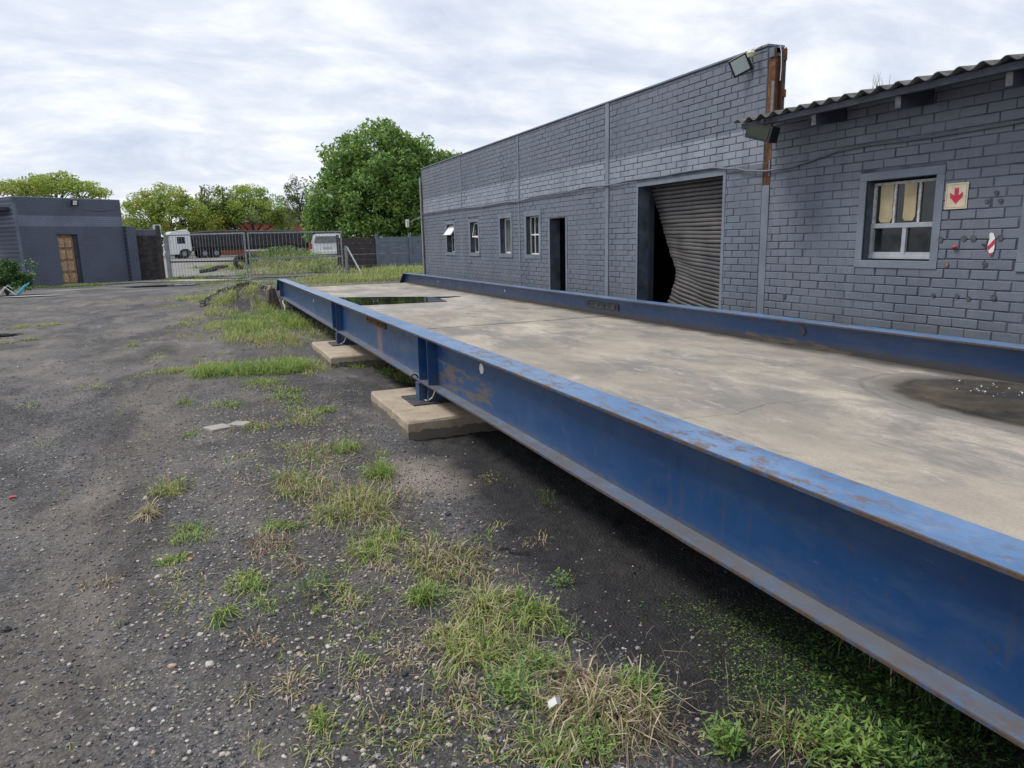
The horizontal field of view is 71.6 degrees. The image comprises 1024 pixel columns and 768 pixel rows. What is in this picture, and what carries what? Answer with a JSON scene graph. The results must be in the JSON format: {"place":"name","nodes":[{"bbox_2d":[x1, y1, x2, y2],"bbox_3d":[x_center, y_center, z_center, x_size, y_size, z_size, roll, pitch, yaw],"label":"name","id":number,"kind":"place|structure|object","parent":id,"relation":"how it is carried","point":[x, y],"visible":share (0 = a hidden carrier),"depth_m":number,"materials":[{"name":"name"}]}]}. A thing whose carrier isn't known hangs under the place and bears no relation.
{"place":"outdoors","nodes":[
{"label":"outdoors","id":0,"kind":"place"},
{"bbox_2d":[66,279,248,285],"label":"pavement","id":1,"kind":"structure","parent":0,"point":[167,280],"depth_m":30.77,"materials":[{"name":"concrete"}]},
{"bbox_2d":[164,253,384,277],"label":"road","id":2,"kind":"structure","parent":0,"point":[186,270],"depth_m":48.94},
{"bbox_2d":[199,265,227,272],"bbox_3d":[-15.664,-6.020,37.269,1.438,0.415,0.346,-6,12,-23],"label":"log","id":3,"kind":"object","parent":2,"relation":"on","point":[216,267],"visible":0.8,"depth_m":37.18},
{"bbox_2d":[163,229,309,258],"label":"truck","id":4,"kind":"object","parent":2,"relation":"on","point":[254,246],"visible":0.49,"depth_m":77.87,"materials":[{"name":"white paint"}]},
{"bbox_2d":[250,209,321,253],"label":"brick house","id":5,"kind":"structure","parent":0,"point":[263,226],"depth_m":98.01,"materials":[{"name":"brick"}]},
{"bbox_2d":[0,249,748,767],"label":"grass","id":6,"kind":"structure","parent":0,"point":[268,319],"depth_m":3.67,"materials":[{"name":"plant"}]},
{"bbox_2d":[0,248,1023,767],"bbox_3d":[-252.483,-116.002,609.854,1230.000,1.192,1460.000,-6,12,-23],"label":"ground","id":7,"kind":"structure","parent":0,"point":[640,544],"depth_m":3.12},
{"bbox_2d":[0,625,11,632],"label":"pebble","id":8,"kind":"object","parent":7,"relation":"on","point":[5,628],"visible":1,"depth_m":2.67,"materials":[{"name":"black stone"}]},
{"bbox_2d":[0,283,29,294],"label":"folding lounger","id":9,"kind":"object","parent":7,"relation":"on","point":[20,290],"visible":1,"depth_m":22.85,"materials":[{"name":"white paint"}]},
{"bbox_2d":[0,258,37,295],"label":"bush","id":10,"kind":"object","parent":7,"relation":"on","point":[12,275],"visible":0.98,"depth_m":23.24,"materials":[{"name":"green plant"}]},
{"bbox_2d":[0,170,113,198],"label":"umbrella tree","id":11,"kind":"object","parent":7,"relation":"on","point":[40,184],"visible":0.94,"depth_m":40.86,"materials":[{"name":"green plant"}]},
{"bbox_2d":[0,196,129,287],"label":"gatehouse","id":12,"kind":"object","parent":7,"relation":"on","point":[60,241],"visible":0.88,"depth_m":29.36,"materials":[{"name":"brick"}]},
{"bbox_2d":[57,235,78,283],"bbox_3d":[-18.541,-5.176,29.589,0.055,2.030,0.630,6,14,33],"label":"door","id":13,"kind":"structure","parent":12,"relation":"in","point":[65,242],"depth_m":29.59,"materials":[{"name":"brown wood"}]},
{"bbox_2d":[74,572,129,593],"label":"grass clump","id":14,"kind":"object","parent":7,"relation":"on","point":[102,580],"visible":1,"depth_m":3.04,"materials":[{"name":"plant"}]},
{"bbox_2d":[123,226,141,280],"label":"brick pier","id":15,"kind":"structure","parent":7,"relation":"on","point":[131,246],"depth_m":31.53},
{"bbox_2d":[129,495,167,522],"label":"grass clump","id":16,"kind":"object","parent":7,"relation":"on","point":[150,511],"visible":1,"depth_m":3.79,"materials":[{"name":"plant"}]},
{"bbox_2d":[136,229,165,279],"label":"block wall","id":17,"kind":"structure","parent":7,"relation":"on","point":[148,254],"depth_m":32.23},
{"bbox_2d":[155,225,165,279],"bbox_3d":[-15.907,-5.882,32.136,0.180,2.550,0.180,-6,12,-23],"label":"gate post","id":18,"kind":"object","parent":7,"relation":"on","point":[160,251],"visible":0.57,"depth_m":32.04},
{"bbox_2d":[137,469,196,500],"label":"grass clump","id":19,"kind":"object","parent":7,"relation":"on","point":[170,490],"visible":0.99,"depth_m":4.17,"materials":[{"name":"plant"}]},
{"bbox_2d":[163,233,170,278],"bbox_3d":[-15.546,-5.685,32.000,0.100,2.200,0.100,-6,12,-23],"label":"gate post","id":20,"kind":"object","parent":7,"relation":"on","point":[166,253],"visible":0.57,"depth_m":31.94,"materials":[{"name":"metal"}]},
{"bbox_2d":[166,232,248,278],"bbox_3d":[-13.496,-5.634,31.416,4.077,2.000,0.060,2,12,16],"label":"gate leaf","id":21,"kind":"object","parent":20,"relation":"attached to","point":[210,261],"visible":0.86,"depth_m":31.40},
{"bbox_2d":[147,548,193,570],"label":"grass clump","id":22,"kind":"object","parent":7,"relation":"on","point":[173,561],"visible":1,"depth_m":3.24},
{"bbox_2d":[120,182,223,257],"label":"flame tree","id":23,"kind":"object","parent":7,"relation":"on","point":[156,205],"visible":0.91,"depth_m":79.16,"materials":[{"name":"green plant"}]},
{"bbox_2d":[146,564,199,586],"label":"grass clump","id":24,"kind":"object","parent":7,"relation":"on","point":[175,573],"visible":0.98,"depth_m":3.08,"materials":[{"name":"plant"}]},
{"bbox_2d":[131,283,221,286],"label":"puddle","id":25,"kind":"object","parent":7,"relation":"on","point":[175,284],"visible":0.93,"depth_m":27.46,"materials":[{"name":"liquid"}]},
{"bbox_2d":[144,517,231,559],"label":"grass clump","id":26,"kind":"object","parent":7,"relation":"on","point":[184,535],"visible":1,"depth_m":3.52,"materials":[{"name":"plant"}]},
{"bbox_2d":[0,280,398,391],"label":"grit","id":27,"kind":"object","parent":7,"relation":"on","point":[116,335],"visible":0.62,"depth_m":11.54,"materials":[{"name":"gravel"}]},
{"bbox_2d":[187,184,243,230],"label":"olive tree","id":28,"kind":"object","parent":7,"relation":"on","point":[207,200],"visible":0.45,"depth_m":83.47,"materials":[{"name":"green plant"}]},
{"bbox_2d":[203,423,231,432],"bbox_3d":[-2.338,0.353,5.640,0.140,0.032,0.170,10,13,37],"label":"loose paver","id":29,"kind":"object","parent":7,"relation":"on","point":[215,428],"visible":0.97,"depth_m":5.61,"materials":[{"name":"concrete"}]},
{"bbox_2d":[198,601,245,631],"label":"grass clump","id":30,"kind":"object","parent":7,"relation":"on","point":[223,612],"visible":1,"depth_m":2.73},
{"bbox_2d":[197,216,254,254],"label":"brick house","id":31,"kind":"structure","parent":7,"relation":"on","point":[239,252],"depth_m":103.12,"materials":[{"name":"brick"}]},
{"bbox_2d":[206,399,249,408],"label":"grass clump","id":32,"kind":"object","parent":7,"relation":"on","point":[226,403],"visible":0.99,"depth_m":6.41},
{"bbox_2d":[199,281,267,306],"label":"soil clods","id":33,"kind":"object","parent":7,"relation":"on","point":[204,301],"visible":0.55,"depth_m":17.60,"materials":[{"name":"brown soil"}]},
{"bbox_2d":[227,421,250,426],"bbox_3d":[-2.215,0.331,5.769,0.140,0.032,0.140,2,9,9],"label":"loose paver","id":34,"kind":"object","parent":7,"relation":"on","point":[238,423],"visible":0.63,"depth_m":5.74,"materials":[{"name":"concrete"}]},
{"bbox_2d":[228,272,251,289],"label":"leafy weed","id":35,"kind":"object","parent":7,"relation":"on","point":[242,276],"visible":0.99,"depth_m":17.70,"materials":[{"name":"green plant"}]},
{"bbox_2d":[233,255,249,268],"bbox_3d":[-14.162,-6.324,37.259,0.260,0.980,0.980,-26,-20,39],"label":"old tyre","id":36,"kind":"object","parent":7,"relation":"on","point":[236,264],"visible":0.45,"depth_m":37.06,"materials":[{"name":"rubber"}]},
{"bbox_2d":[218,563,279,603],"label":"grass clump","id":37,"kind":"object","parent":7,"relation":"on","point":[247,580],"visible":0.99,"depth_m":2.98,"materials":[{"name":"plant"}]},
{"bbox_2d":[205,183,297,254],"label":"flame tree","id":38,"kind":"object","parent":7,"relation":"on","point":[264,205],"visible":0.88,"depth_m":84.25,"materials":[{"name":"green plant"}]},
{"bbox_2d":[226,622,284,648],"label":"grass clump","id":39,"kind":"object","parent":7,"relation":"on","point":[261,641],"visible":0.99,"depth_m":2.58,"materials":[{"name":"plant"}]},
{"bbox_2d":[241,418,273,431],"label":"grass clump","id":40,"kind":"object","parent":7,"relation":"on","point":[255,426],"visible":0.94,"depth_m":5.66,"materials":[{"name":"plant"}]},
{"bbox_2d":[240,592,290,619],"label":"grass clump","id":41,"kind":"object","parent":7,"relation":"on","point":[258,601],"visible":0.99,"depth_m":2.82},
{"bbox_2d":[228,531,303,563],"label":"grass clump","id":42,"kind":"object","parent":7,"relation":"on","point":[268,546],"visible":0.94,"depth_m":3.39,"materials":[{"name":"plant"}]},
{"bbox_2d":[125,219,407,255],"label":"wood","id":43,"kind":"object","parent":7,"relation":"on","point":[190,252],"visible":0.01,"depth_m":111.35,"materials":[{"name":"green plant"}]},
{"bbox_2d":[242,371,298,388],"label":"grass clump","id":44,"kind":"object","parent":7,"relation":"on","point":[265,381],"visible":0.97,"depth_m":7.33,"materials":[{"name":"plant"}]},
{"bbox_2d":[206,245,334,271],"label":"overgrown weeds","id":45,"kind":"object","parent":7,"relation":"on","point":[281,248],"visible":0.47,"depth_m":39.28,"materials":[{"name":"green plant"}]},
{"bbox_2d":[267,285,280,308],"bbox_3d":[-5.461,-1.961,16.208,0.331,0.602,0.157,-6,12,-23],"label":"timber stump","id":46,"kind":"object","parent":7,"relation":"on","point":[272,296],"visible":0.79,"depth_m":16.18,"materials":[{"name":"brown wood"}]},
{"bbox_2d":[260,516,310,533],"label":"grass clump","id":47,"kind":"object","parent":7,"relation":"on","point":[283,525],"visible":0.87,"depth_m":3.60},
{"bbox_2d":[275,389,304,401],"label":"grass clump","id":48,"kind":"object","parent":7,"relation":"on","point":[286,396],"visible":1,"depth_m":6.64,"materials":[{"name":"plant"}]},
{"bbox_2d":[262,664,324,706],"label":"grass clump","id":49,"kind":"object","parent":7,"relation":"on","point":[288,682],"visible":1,"depth_m":2.31,"materials":[{"name":"plant"}]},
{"bbox_2d":[276,174,313,252],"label":"thin tree","id":50,"kind":"object","parent":7,"relation":"on","point":[300,206],"visible":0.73,"depth_m":57.83,"materials":[{"name":"green plant"}]},
{"bbox_2d":[247,231,343,278],"bbox_3d":[-9.573,-5.760,31.596,4.020,2.000,0.060,-6,12,-22],"label":"gate leaf","id":51,"kind":"object","parent":7,"relation":"on","point":[291,257],"visible":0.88,"depth_m":31.53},
{"bbox_2d":[247,459,350,504],"bbox_3d":[-1.244,0.546,4.203,0.593,0.154,0.653,-10,14,-37],"label":"grass clump","id":52,"kind":"object","parent":7,"relation":"on","point":[307,484],"visible":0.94,"depth_m":4.17,"materials":[{"name":"plant"}]},
{"bbox_2d":[277,408,326,425],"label":"grass clump","id":53,"kind":"object","parent":7,"relation":"on","point":[302,419],"visible":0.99,"depth_m":5.83,"materials":[{"name":"plant"}]},
{"bbox_2d":[270,563,342,602],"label":"grass clump","id":54,"kind":"object","parent":7,"relation":"on","point":[310,581],"visible":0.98,"depth_m":2.92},
{"bbox_2d":[265,436,348,466],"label":"grass clump","id":55,"kind":"object","parent":7,"relation":"on","point":[300,448],"visible":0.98,"depth_m":4.92,"materials":[{"name":"plant"}]},
{"bbox_2d":[294,702,343,743],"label":"grass clump","id":56,"kind":"object","parent":7,"relation":"on","point":[321,720],"visible":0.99,"depth_m":2.13,"materials":[{"name":"plant"}]},
{"bbox_2d":[313,404,338,412],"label":"grass clump","id":57,"kind":"object","parent":7,"relation":"on","point":[329,409],"visible":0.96,"depth_m":6.15,"materials":[{"name":"plant"}]},
{"bbox_2d":[309,234,344,255],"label":"white car","id":58,"kind":"object","parent":7,"relation":"on","point":[322,243],"visible":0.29,"depth_m":46.21,"materials":[{"name":"white paint"}]},
{"bbox_2d":[315,432,376,459],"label":"grass clump","id":59,"kind":"object","parent":7,"relation":"on","point":[347,445],"visible":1,"depth_m":4.96,"materials":[{"name":"plant"}]},
{"bbox_2d":[318,577,374,614],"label":"grass clump","id":60,"kind":"object","parent":7,"relation":"on","point":[339,583],"visible":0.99,"depth_m":2.88,"materials":[{"name":"plant"}]},
{"bbox_2d":[312,340,388,367],"bbox_3d":[-2.051,-0.411,9.237,0.877,0.169,1.593,-6,12,-23],"label":"concrete pad","id":61,"kind":"object","parent":7,"relation":"on","point":[345,355],"visible":0.45,"depth_m":8.59,"materials":[{"name":"concrete"}]},
{"bbox_2d":[275,471,428,539],"bbox_3d":[-0.863,0.614,3.872,0.829,0.156,1.012,-1,11,4],"label":"grass clump","id":62,"kind":"object","parent":7,"relation":"on","point":[350,501],"visible":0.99,"depth_m":3.83,"materials":[{"name":"plant"}]},
{"bbox_2d":[328,534,403,567],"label":"grass clump","id":63,"kind":"object","parent":7,"relation":"on","point":[366,549],"visible":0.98,"depth_m":3.26,"materials":[{"name":"plant"}]},
{"bbox_2d":[345,449,407,486],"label":"grass clump","id":64,"kind":"object","parent":7,"relation":"on","point":[381,467],"visible":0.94,"depth_m":4.36,"materials":[{"name":"plant"}]},
{"bbox_2d":[336,234,422,269],"bbox_3d":[-4.897,-7.457,40.018,9.790,2.030,0.160,-6,12,-23],"label":"precast fence","id":65,"kind":"object","parent":7,"relation":"on","point":[395,249],"visible":0.39,"depth_m":39.02,"materials":[{"name":"concrete"}]},
{"bbox_2d":[300,116,461,253],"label":"broad tree","id":66,"kind":"object","parent":7,"relation":"on","point":[389,176],"visible":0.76,"depth_m":54.84,"materials":[{"name":"green plant"}]},
{"bbox_2d":[348,518,423,548],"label":"grass clump","id":67,"kind":"object","parent":7,"relation":"on","point":[392,535],"visible":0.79,"depth_m":3.48,"materials":[{"name":"plant"}]},
{"bbox_2d":[396,570,445,608],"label":"grass clump","id":68,"kind":"object","parent":7,"relation":"on","point":[416,595],"visible":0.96,"depth_m":2.84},
{"bbox_2d":[371,387,497,439],"bbox_3d":[-0.619,0.212,5.979,0.880,0.170,1.291,-6,12,-23],"label":"concrete pad","id":69,"kind":"object","parent":7,"relation":"on","point":[404,417],"visible":0.45,"depth_m":5.46,"materials":[{"name":"concrete"}]},
{"bbox_2d":[276,273,1023,748],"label":"weighbridge","id":70,"kind":"object","parent":69,"relation":"on","point":[830,477],"visible":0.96,"depth_m":3.38,"materials":[{"name":"blue metal"}]},
{"bbox_2d":[338,296,457,304],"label":"puddle","id":71,"kind":"object","parent":70,"relation":"on","point":[372,300],"visible":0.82,"depth_m":12.48,"materials":[{"name":"liquid"}]},
{"bbox_2d":[897,379,1023,424],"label":"puddle","id":72,"kind":"object","parent":70,"relation":"on","point":[1004,401],"visible":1,"depth_m":4.25,"materials":[{"name":"liquid"}]},
{"bbox_2d":[0,404,875,767],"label":"pale pebbles","id":73,"kind":"object","parent":7,"relation":"on","point":[362,750],"visible":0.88,"depth_m":2.58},
{"bbox_2d":[430,577,467,607],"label":"leafy weed","id":74,"kind":"object","parent":7,"relation":"on","point":[449,589],"visible":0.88,"depth_m":2.90,"materials":[{"name":"green plant"}]},
{"bbox_2d":[387,532,525,606],"bbox_3d":[-0.256,0.785,3.127,0.575,0.104,0.812,-6,12,-23],"label":"grass clump","id":75,"kind":"object","parent":7,"relation":"on","point":[455,567],"visible":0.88,"depth_m":3.15,"materials":[{"name":"plant"}]},
{"bbox_2d":[392,585,572,693],"bbox_3d":[-0.110,0.869,2.546,0.705,0.152,0.664,5,13,29],"label":"grass clump","id":76,"kind":"object","parent":7,"relation":"on","point":[479,654],"visible":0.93,"depth_m":2.51,"materials":[{"name":"plant"}]},
{"bbox_2d":[439,576,540,632],"bbox_3d":[-0.089,0.827,2.799,0.450,0.140,0.412,7,14,36],"label":"grass clump","id":77,"kind":"object","parent":7,"relation":"on","point":[487,597],"visible":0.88,"depth_m":2.78,"materials":[{"name":"plant"}]},
{"bbox_2d":[0,366,1016,767],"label":"stone chips","id":78,"kind":"object","parent":7,"relation":"on","point":[224,692],"visible":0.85,"depth_m":2.66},
{"bbox_2d":[476,651,550,716],"bbox_3d":[0.004,0.952,2.277,0.243,0.087,0.321,0,12,8],"label":"leafy weed","id":79,"kind":"object","parent":7,"relation":"on","point":[510,690],"visible":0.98,"depth_m":2.26,"materials":[{"name":"green plant"}]},
{"bbox_2d":[485,577,578,648],"bbox_3d":[0.050,0.833,2.750,0.394,0.140,0.582,-6,12,-23],"label":"grass clump","id":80,"kind":"object","parent":7,"relation":"on","point":[527,617],"visible":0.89,"depth_m":2.69,"materials":[{"name":"plant"}]},
{"bbox_2d":[512,637,576,687],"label":"leafy weed","id":81,"kind":"object","parent":7,"relation":"on","point":[536,659],"visible":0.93,"depth_m":2.38,"materials":[{"name":"green plant"}]},
{"bbox_2d":[537,488,558,508],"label":"leafy weed","id":82,"kind":"object","parent":7,"relation":"on","point":[547,499],"visible":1,"depth_m":3.92,"materials":[{"name":"green plant"}]},
{"bbox_2d":[505,711,596,767],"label":"grass clump","id":83,"kind":"object","parent":7,"relation":"on","point":[554,758],"visible":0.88,"depth_m":1.98,"materials":[{"name":"plant"}]},
{"bbox_2d":[545,618,581,641],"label":"leafy weed","id":84,"kind":"object","parent":7,"relation":"on","point":[561,630],"visible":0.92,"depth_m":2.60,"materials":[{"name":"green plant"}]},
{"bbox_2d":[547,567,580,594],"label":"leafy weed","id":85,"kind":"object","parent":7,"relation":"on","point":[562,578],"visible":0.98,"depth_m":2.98,"materials":[{"name":"green plant"}]},
{"bbox_2d":[555,711,629,766],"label":"leafy weed","id":86,"kind":"object","parent":7,"relation":"on","point":[593,740],"visible":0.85,"depth_m":1.99,"materials":[{"name":"green plant"}]},
{"bbox_2d":[486,640,715,767],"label":"grass clump","id":87,"kind":"object","parent":7,"relation":"on","point":[589,700],"visible":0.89,"depth_m":2.12,"materials":[{"name":"plant"}]},
{"bbox_2d":[548,696,560,707],"bbox_3d":[0.128,0.951,2.125,0.041,0.032,0.028,-4,12,-13],"label":"plastic scrap","id":88,"kind":"object","parent":87,"relation":"on","point":[554,700],"visible":1,"depth_m":2.12,"materials":[{"name":"white paint"}]},
{"bbox_2d":[419,43,784,312],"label":"warehouse","id":89,"kind":"structure","parent":7,"relation":"on","point":[593,240],"depth_m":11.35,"materials":[{"name":"brick"}]},
{"bbox_2d":[474,222,477,252],"bbox_3d":[-0.769,-3.447,16.687,0.040,0.700,0.520,-6,12,-23],"label":"window frame","id":90,"kind":"structure","parent":89,"relation":"in","point":[476,225],"depth_m":16.86,"materials":[{"name":"paint"}]},
{"bbox_2d":[505,218,510,253],"bbox_3d":[-0.022,-3.127,14.992,0.040,0.730,0.560,-6,12,-23],"label":"window frame","id":91,"kind":"structure","parent":89,"relation":"in","point":[507,221],"depth_m":15.14,"materials":[{"name":"white paint"}]},
{"bbox_2d":[530,216,538,254],"bbox_3d":[0.499,-2.882,13.765,0.040,0.730,0.590,-6,12,-23],"label":"window frame","id":92,"kind":"structure","parent":89,"relation":"in","point":[534,220],"depth_m":13.87,"materials":[{"name":"white paint"}]},
{"bbox_2d":[647,177,722,308],"bbox_3d":[2.460,-1.692,9.776,0.144,2.655,1.870,-6,12,-23],"label":"roller shutter","id":93,"kind":"object","parent":89,"relation":"attached to","point":[692,233],"visible":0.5,"depth_m":9.68,"materials":[{"name":"metal"}]},
{"bbox_2d":[424,119,1023,213],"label":"conduit","id":94,"kind":"object","parent":89,"relation":"attached to","point":[926,137],"visible":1,"depth_m":7.44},
{"bbox_2d":[728,52,752,77],"bbox_3d":[2.616,-3.639,8.090,0.220,0.200,0.121,-17,16,40],"label":"floodlight","id":95,"kind":"object","parent":89,"relation":"attached to","point":[741,64],"visible":0.99,"depth_m":8.04,"materials":[{"name":"grey"}]},
{"bbox_2d":[211,469,1023,767],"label":"ground cover","id":96,"kind":"object","parent":7,"relation":"on","point":[941,715],"visible":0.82,"depth_m":2.18,"materials":[{"name":"green plant"}]},
{"bbox_2d":[610,654,680,714],"bbox_3d":[0.416,0.948,2.212,0.226,0.089,0.312,-6,12,-23],"label":"leafy weed","id":97,"kind":"object","parent":7,"relation":"on","point":[629,683],"visible":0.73,"depth_m":2.23,"materials":[{"name":"green plant"}]},
{"bbox_2d":[698,708,760,761],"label":"leafy weed","id":98,"kind":"object","parent":7,"relation":"on","point":[736,738],"visible":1,"depth_m":1.98,"materials":[{"name":"green plant"}]},
{"bbox_2d":[757,47,787,313],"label":"rusty column","id":99,"kind":"structure","parent":7,"relation":"on","point":[776,95],"depth_m":7.93,"materials":[{"name":"metal"}]},
{"bbox_2d":[717,682,854,767],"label":"grass clump","id":100,"kind":"object","parent":7,"relation":"on","point":[784,732],"visible":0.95,"depth_m":2.03,"materials":[{"name":"plant"}]},
{"bbox_2d":[776,689,914,767],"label":"leafy weed","id":101,"kind":"object","parent":7,"relation":"on","point":[846,745],"visible":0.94,"depth_m":1.96,"materials":[{"name":"green plant"}]},
{"bbox_2d":[734,54,1023,343],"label":"annex","id":102,"kind":"object","parent":7,"relation":"on","point":[853,235],"visible":0.75,"depth_m":6.49,"materials":[{"name":"brick"}]},
{"bbox_2d":[745,119,780,142],"bbox_3d":[2.588,-2.621,7.328,0.124,0.210,0.340,-8,28,-29],"label":"box lamp","id":103,"kind":"object","parent":102,"relation":"attached to","point":[763,133],"visible":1,"depth_m":7.26,"materials":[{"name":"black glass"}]},
{"bbox_2d":[872,178,935,251],"bbox_3d":[3.676,-1.545,6.607,0.045,0.675,0.720,-6,12,-23],"label":"window frame","id":104,"kind":"structure","parent":102,"relation":"in","point":[919,238],"depth_m":6.61,"materials":[{"name":"paint"}]},
{"bbox_2d":[944,182,968,209],"bbox_3d":[3.767,-1.594,6.016,0.006,0.216,0.196,-6,12,-23],"label":"fire arrow sign","id":105,"kind":"object","parent":102,"relation":"attached to","point":[956,196],"visible":1,"depth_m":6.01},
{"bbox_2d":[987,233,994,255],"bbox_3d":[3.909,-1.140,5.790,0.006,0.187,0.062,-6,12,-23],"label":"chevron scrap","id":106,"kind":"object","parent":102,"relation":"attached to","point":[990,246],"visible":1,"depth_m":5.79,"materials":[{"name":"white paint"}]},
{"bbox_2d":[860,701,969,767],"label":"leafy weed","id":107,"kind":"object","parent":7,"relation":"on","point":[914,749],"visible":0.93,"depth_m":1.94,"materials":[{"name":"green plant"}]},
{"bbox_2d":[0,0,1023,245],"label":"sky","id":108,"kind":"structure","parent":0,"point":[126,96],"materials":[{"name":"white"}]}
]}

